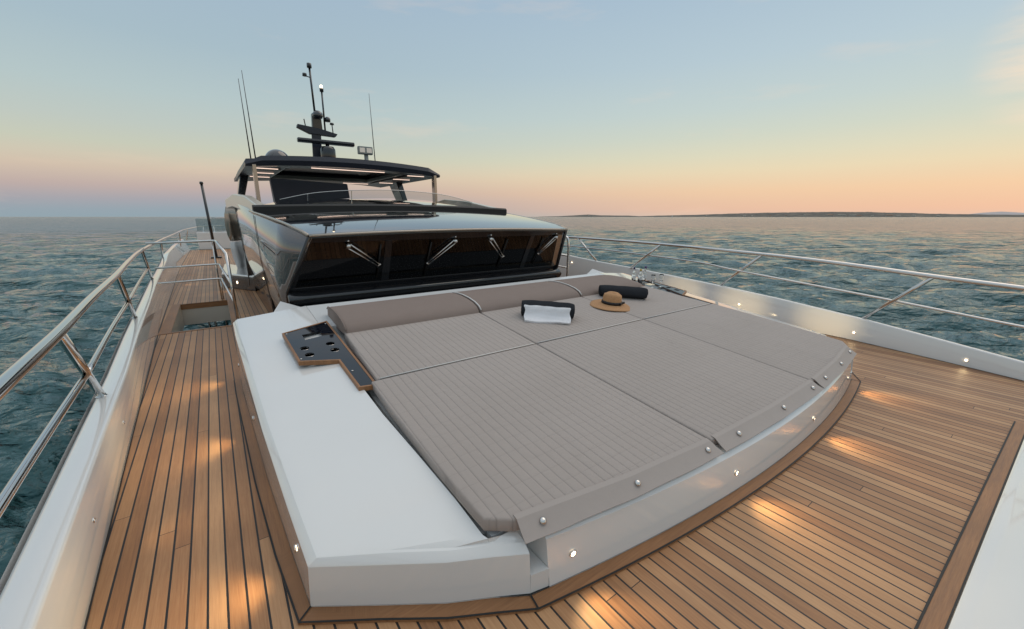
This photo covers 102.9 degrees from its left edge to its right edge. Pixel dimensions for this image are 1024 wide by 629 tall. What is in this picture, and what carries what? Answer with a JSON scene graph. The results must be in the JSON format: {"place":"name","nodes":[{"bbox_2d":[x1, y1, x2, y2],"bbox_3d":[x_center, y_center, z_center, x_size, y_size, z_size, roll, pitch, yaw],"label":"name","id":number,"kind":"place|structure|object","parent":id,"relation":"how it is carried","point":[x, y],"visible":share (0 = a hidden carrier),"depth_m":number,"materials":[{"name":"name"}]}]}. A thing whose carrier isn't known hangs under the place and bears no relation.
{"place":"outdoors","nodes":[
{"label":"outdoors","id":0,"kind":"place"},
{"bbox_2d":[199,181,221,258],"bbox_3d":[-11.700,-3.642,15.808,0.350,2.900,0.300,-10,16,-35],"label":"flag staff","id":1,"kind":"object","parent":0,"point":[207,214],"visible":0.97,"depth_m":15.76,"materials":[{"name":"black paint"}]},
{"bbox_2d":[0,217,1023,578],"bbox_3d":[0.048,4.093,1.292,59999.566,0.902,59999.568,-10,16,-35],"label":"sea","id":2,"kind":"structure","parent":0,"point":[54,271],"depth_m":32.26,"materials":[{"name":"teal liquid"}]},
{"bbox_2d":[0,247,171,594],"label":"hull","id":3,"kind":"object","parent":2,"relation":"on","point":[13,561],"visible":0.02,"depth_m":1.99,"materials":[{"name":"white paint"}]},
{"bbox_2d":[0,239,189,628],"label":"bulwark","id":4,"kind":"object","parent":3,"relation":"attached to","point":[50,583],"visible":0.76,"depth_m":1.95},
{"bbox_2d":[0,225,224,517],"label":"guard rail","id":5,"kind":"object","parent":4,"relation":"on","point":[14,374],"visible":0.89,"depth_m":2.12,"materials":[{"name":"silver metal"}]},
{"bbox_2d":[558,254,1023,380],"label":"bulwark","id":6,"kind":"object","parent":3,"relation":"attached to","point":[829,322],"visible":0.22,"depth_m":5.62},
{"bbox_2d":[564,236,1023,328],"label":"guard rail","id":7,"kind":"object","parent":6,"relation":"on","point":[929,277],"visible":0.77,"depth_m":5.33,"materials":[{"name":"silver metal"}]},
{"bbox_2d":[0,0,1023,216],"label":"sky","id":8,"kind":"structure","parent":0,"point":[109,108],"materials":[{"name":"blue"}]},
{"bbox_2d":[84,249,1023,628],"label":"deck","id":9,"kind":"structure","parent":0,"point":[856,515],"depth_m":2.19,"materials":[{"name":"brown wood"}]},
{"bbox_2d":[145,240,238,319],"bbox_3d":[-5.203,-0.686,7.204,2.662,1.171,0.922,7,15,28],"label":"stair rail","id":10,"kind":"object","parent":9,"relation":"on","point":[230,281],"visible":0.85,"depth_m":7.52,"materials":[{"name":"silver metal"}]},
{"bbox_2d":[158,299,235,334],"bbox_3d":[-5.683,0.668,7.726,1.000,1.719,4.041,-10,16,-35],"label":"stairwell","id":11,"kind":"object","parent":9,"relation":"in","point":[201,312],"visible":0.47,"depth_m":7.74,"materials":[{"name":"grey wood"}]},
{"bbox_2d":[196,217,231,249],"bbox_3d":[-14.774,-4.120,20.627,1.900,1.580,0.240,-10,16,-35],"label":"aft bulkhead","id":12,"kind":"object","parent":9,"relation":"on","point":[223,239],"visible":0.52,"depth_m":20.52,"materials":[{"name":"white paint"}]},
{"bbox_2d":[222,264,255,290],"bbox_3d":[-6.761,-0.941,9.999,0.586,0.359,3.151,-10,16,-35],"label":"step locker","id":13,"kind":"object","parent":9,"relation":"on","point":[240,275],"visible":0.61,"depth_m":9.19,"materials":[{"name":"grey"}]},
{"bbox_2d":[228,204,567,311],"bbox_3d":[-2.746,-1.427,8.767,5.160,1.882,7.020,-10,16,-35],"label":"wheelhouse","id":14,"kind":"object","parent":9,"relation":"on","point":[302,258],"visible":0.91,"depth_m":5.96,"materials":[{"name":"black paint"}]},
{"bbox_2d":[295,241,385,287],"bbox_3d":[-2.214,-0.663,5.305,1.111,0.599,0.408,-10,16,-35],"label":"window","id":15,"kind":"structure","parent":14,"relation":"in","point":[330,263],"depth_m":5.29,"materials":[{"name":"black glass"}]},
{"bbox_2d":[224,178,506,284],"bbox_3d":[-4.683,-2.387,11.301,5.360,2.314,9.190,-10,16,-35],"label":"flybridge","id":16,"kind":"object","parent":14,"relation":"on","point":[288,194],"visible":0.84,"depth_m":8.83,"materials":[{"name":"black paint"},{"name":"glass"}]},
{"bbox_2d":[234,156,439,202],"bbox_3d":[-5.127,-3.635,11.635,4.691,1.135,4.870,-10,16,-35],"label":"hardtop","id":17,"kind":"object","parent":16,"relation":"on","point":[394,176],"visible":0.92,"depth_m":10.57,"materials":[{"name":"grey"}]},
{"bbox_2d":[238,79,250,157],"bbox_3d":[-6.321,-4.519,9.696,0.057,1.960,0.060,4,14,18],"label":"whip aerial","id":18,"kind":"object","parent":17,"relation":"attached to","point":[245,123],"visible":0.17,"depth_m":9.68,"materials":[{"name":"black paint"}]},
{"bbox_2d":[241,70,255,157],"bbox_3d":[-6.241,-4.624,9.726,0.058,2.150,0.069,5,14,19],"label":"whip aerial","id":19,"kind":"object","parent":17,"relation":"attached to","point":[249,119],"visible":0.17,"depth_m":9.72,"materials":[{"name":"black paint"}]},
{"bbox_2d":[265,149,289,168],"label":"satellite dome","id":20,"kind":"structure","parent":17,"relation":"on","point":[275,152],"depth_m":10.32,"materials":[{"name":"black"}]},
{"bbox_2d":[296,63,354,171],"bbox_3d":[-5.352,-5.528,11.501,1.500,2.820,0.899,-10,16,-35],"label":"mast","id":21,"kind":"object","parent":17,"relation":"on","point":[315,131],"visible":0.88,"depth_m":11.50,"materials":[{"name":"black metal"}]},
{"bbox_2d":[357,146,372,159],"bbox_3d":[-4.357,-4.619,12.147,0.420,0.710,0.171,-10,16,-35],"label":"floodlight","id":22,"kind":"object","parent":17,"relation":"on","point":[365,151],"visible":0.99,"depth_m":12.04,"materials":[{"name":"grey metal"}]},
{"bbox_2d":[369,97,375,172],"bbox_3d":[-4.003,-5.199,11.760,0.069,2.120,0.058,0,14,-1],"label":"whip aerial","id":23,"kind":"object","parent":17,"relation":"on","point":[372,133],"visible":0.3,"depth_m":11.74,"materials":[{"name":"black paint"}]},
{"bbox_2d":[388,236,529,279],"bbox_3d":[-0.737,-0.911,6.340,2.410,0.599,0.408,-10,16,-35],"label":"window","id":24,"kind":"structure","parent":14,"relation":"in","point":[477,254],"depth_m":6.24,"materials":[{"name":"black glass"}]},
{"bbox_2d":[523,235,555,267],"bbox_3d":[0.555,-1.129,7.246,0.736,0.599,0.408,-10,16,-35],"label":"window","id":25,"kind":"structure","parent":14,"relation":"in","point":[545,257],"depth_m":7.25,"materials":[{"name":"black glass"}]},
{"bbox_2d":[233,269,860,624],"bbox_3d":[0.669,0.256,4.297,5.962,0.695,4.196,-10,16,-35],"label":"sunpad base","id":26,"kind":"object","parent":9,"relation":"on","point":[367,514],"visible":0.6,"depth_m":2.00,"materials":[{"name":"white paint"}]},
{"bbox_2d":[282,321,373,390],"bbox_3d":[-1.509,0.313,3.238,0.409,0.188,1.444,-10,16,-35],"label":"cup holder tray","id":27,"kind":"object","parent":26,"relation":"on","point":[319,348],"visible":0.94,"depth_m":3.24,"materials":[{"name":"black plastic"}]},
{"bbox_2d":[326,293,478,332],"bbox_3d":[-1.109,-0.040,4.223,1.367,0.185,0.725,-10,16,-35],"label":"backrest cushion","id":28,"kind":"object","parent":26,"relation":"on","point":[352,318],"visible":0.91,"depth_m":4.01,"materials":[{"name":"fabric"}]},
{"bbox_2d":[344,313,534,380],"bbox_3d":[-0.651,0.257,3.616,1.414,0.204,0.990,-10,16,-35],"label":"sun cushion","id":29,"kind":"object","parent":26,"relation":"on","point":[386,352],"visible":0.88,"depth_m":3.48,"materials":[{"name":"fabric"}]},
{"bbox_2d":[451,281,579,312],"bbox_3d":[0.061,-0.237,5.043,1.483,0.186,0.725,-10,16,-35],"label":"backrest cushion","id":30,"kind":"object","parent":26,"relation":"on","point":[494,298],"visible":0.85,"depth_m":4.86,"materials":[{"name":"fabric"}]},
{"bbox_2d":[372,344,723,543],"bbox_3d":[0.120,0.637,2.563,1.464,0.238,1.706,-10,16,-35],"label":"sun cushion","id":31,"kind":"object","parent":26,"relation":"on","point":[531,443],"visible":1,"depth_m":2.30,"materials":[{"name":"fabric"}]},
{"bbox_2d":[481,297,641,343],"bbox_3d":[0.542,0.056,4.452,1.503,0.204,0.990,-10,16,-35],"label":"sun cushion","id":32,"kind":"object","parent":26,"relation":"on","point":[587,317],"visible":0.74,"depth_m":4.22,"materials":[{"name":"fabric"}]},
{"bbox_2d":[521,300,574,318],"bbox_3d":[0.377,-0.051,4.319,0.565,0.196,0.219,1,14,3],"label":"rolled towel","id":33,"kind":"object","parent":32,"relation":"on","point":[551,304],"visible":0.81,"depth_m":4.25,"materials":[{"name":"fabric"}]},
{"bbox_2d":[524,305,570,324],"bbox_3d":[0.365,0.000,4.184,0.486,0.184,0.144,0,14,1],"label":"folded towel","id":34,"kind":"object","parent":33,"relation":"on","point":[545,314],"visible":1,"depth_m":4.20,"materials":[{"name":"white fabric"}]},
{"bbox_2d":[569,549,576,556],"bbox_3d":[0.275,1.076,1.836,0.036,0.036,0.009,-7,15,-28],"label":"deck light","id":35,"kind":"object","parent":26,"relation":"attached to","point":[573,552],"visible":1,"depth_m":1.83,"materials":[{"name":"silver metal"}]},
{"bbox_2d":[549,275,642,296],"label":"backrest cushion","id":36,"kind":"object","parent":26,"relation":"on","point":[585,286],"visible":0.7,"depth_m":5.67,"materials":[{"name":"fabric"}]},
{"bbox_2d":[583,286,709,319],"bbox_3d":[1.725,-0.143,5.281,1.389,0.204,0.990,-10,16,-35],"label":"sun cushion","id":37,"kind":"object","parent":26,"relation":"on","point":[656,302],"visible":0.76,"depth_m":5.14,"materials":[{"name":"fabric"}]},
{"bbox_2d":[590,291,629,311],"bbox_3d":[1.202,-0.179,4.895,0.511,0.170,0.572,17,21,34],"label":"straw hat","id":38,"kind":"object","parent":37,"relation":"on","point":[610,301],"visible":0.98,"depth_m":4.80,"materials":[{"name":"beige wicker"}]},
{"bbox_2d":[598,285,647,298],"bbox_3d":[1.437,-0.292,5.282,0.614,0.175,0.188,1,14,3],"label":"rolled towel","id":39,"kind":"object","parent":37,"relation":"on","point":[633,292],"visible":0.92,"depth_m":5.21,"materials":[{"name":"black fabric"}]},
{"bbox_2d":[636,280,716,304],"bbox_3d":[2.347,-0.335,5.940,0.409,0.188,1.444,-10,16,-35],"label":"cup holder tray","id":40,"kind":"object","parent":26,"relation":"on","point":[673,290],"visible":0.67,"depth_m":6.02,"materials":[{"name":"brown wood"}]},
{"bbox_2d":[632,267,635,280],"bbox_3d":[1.887,-0.617,6.307,0.061,0.235,0.062,-10,16,-35],"label":"bottle","id":41,"kind":"object","parent":40,"relation":"on","point":[633,275],"visible":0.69,"depth_m":6.29,"materials":[{"name":"clear glass"}]},
{"bbox_2d":[638,269,642,281],"bbox_3d":[2.000,-0.606,6.342,0.068,0.205,0.070,-10,16,-35],"label":"bottle","id":42,"kind":"object","parent":40,"relation":"on","point":[640,276],"visible":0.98,"depth_m":6.32,"materials":[{"name":"clear glass"}]},
{"bbox_2d":[643,266,646,280],"bbox_3d":[2.095,-0.645,6.435,0.065,0.235,0.066,0,14,-36],"label":"bottle","id":43,"kind":"object","parent":40,"relation":"on","point":[644,274],"visible":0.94,"depth_m":6.41,"materials":[{"name":"clear glass"}]},
{"bbox_2d":[651,274,655,287],"bbox_3d":[2.079,-0.492,6.011,0.072,0.190,0.072,-10,16,-35],"label":"wine glass","id":44,"kind":"object","parent":40,"relation":"in","point":[653,277],"visible":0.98,"depth_m":5.98,"materials":[{"name":"white"}]},
{"bbox_2d":[658,274,663,286],"bbox_3d":[2.228,-0.509,6.092,0.072,0.190,0.072,-10,16,-35],"label":"wine glass","id":45,"kind":"object","parent":40,"relation":"on","point":[661,277],"visible":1,"depth_m":6.06,"materials":[{"name":"white"}]},
{"bbox_2d":[537,320,822,451],"bbox_3d":[1.338,0.435,3.406,1.503,0.239,1.723,-10,16,-35],"label":"sun cushion","id":46,"kind":"object","parent":26,"relation":"on","point":[726,400],"visible":0.98,"depth_m":3.16,"materials":[{"name":"fabric"}]},
{"bbox_2d":[644,304,856,387],"bbox_3d":[2.535,0.230,4.257,1.439,0.237,1.702,-10,16,-35],"label":"sun cushion","id":47,"kind":"object","parent":26,"relation":"on","point":[823,361],"visible":1,"depth_m":4.08,"materials":[{"name":"fabric"}]},
{"bbox_2d":[84,251,1010,628],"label":"deck edge caulk","id":48,"kind":"object","parent":9,"relation":"on","point":[124,471],"visible":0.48,"depth_m":2.38,"materials":[{"name":"black rubber"}]},
{"bbox_2d":[558,236,569,276],"bbox_3d":[0.648,-1.138,8.837,0.083,1.287,1.584,-10,17,-37],"label":"stair rail","id":49,"kind":"object","parent":9,"relation":"on","point":[567,255],"visible":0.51,"depth_m":8.22,"materials":[{"name":"silver metal"}]},
{"bbox_2d":[914,421,1023,628],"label":"bow locker","id":50,"kind":"object","parent":9,"relation":"on","point":[979,584],"visible":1,"depth_m":1.90,"materials":[{"name":"white paint"}]},
{"bbox_2d":[545,212,1023,216],"bbox_3d":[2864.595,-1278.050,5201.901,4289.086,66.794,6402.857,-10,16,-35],"label":"headland","id":51,"kind":"structure","parent":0,"point":[825,214],"depth_m":4486.96,"materials":[{"name":"grey"}]},
{"bbox_2d":[975,212,1023,214],"bbox_3d":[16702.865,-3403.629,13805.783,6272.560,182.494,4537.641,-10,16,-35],"label":"hills","id":52,"kind":"structure","parent":0,"point":[1002,213],"depth_m":13074.89,"materials":[{"name":"grey"}]}
]}

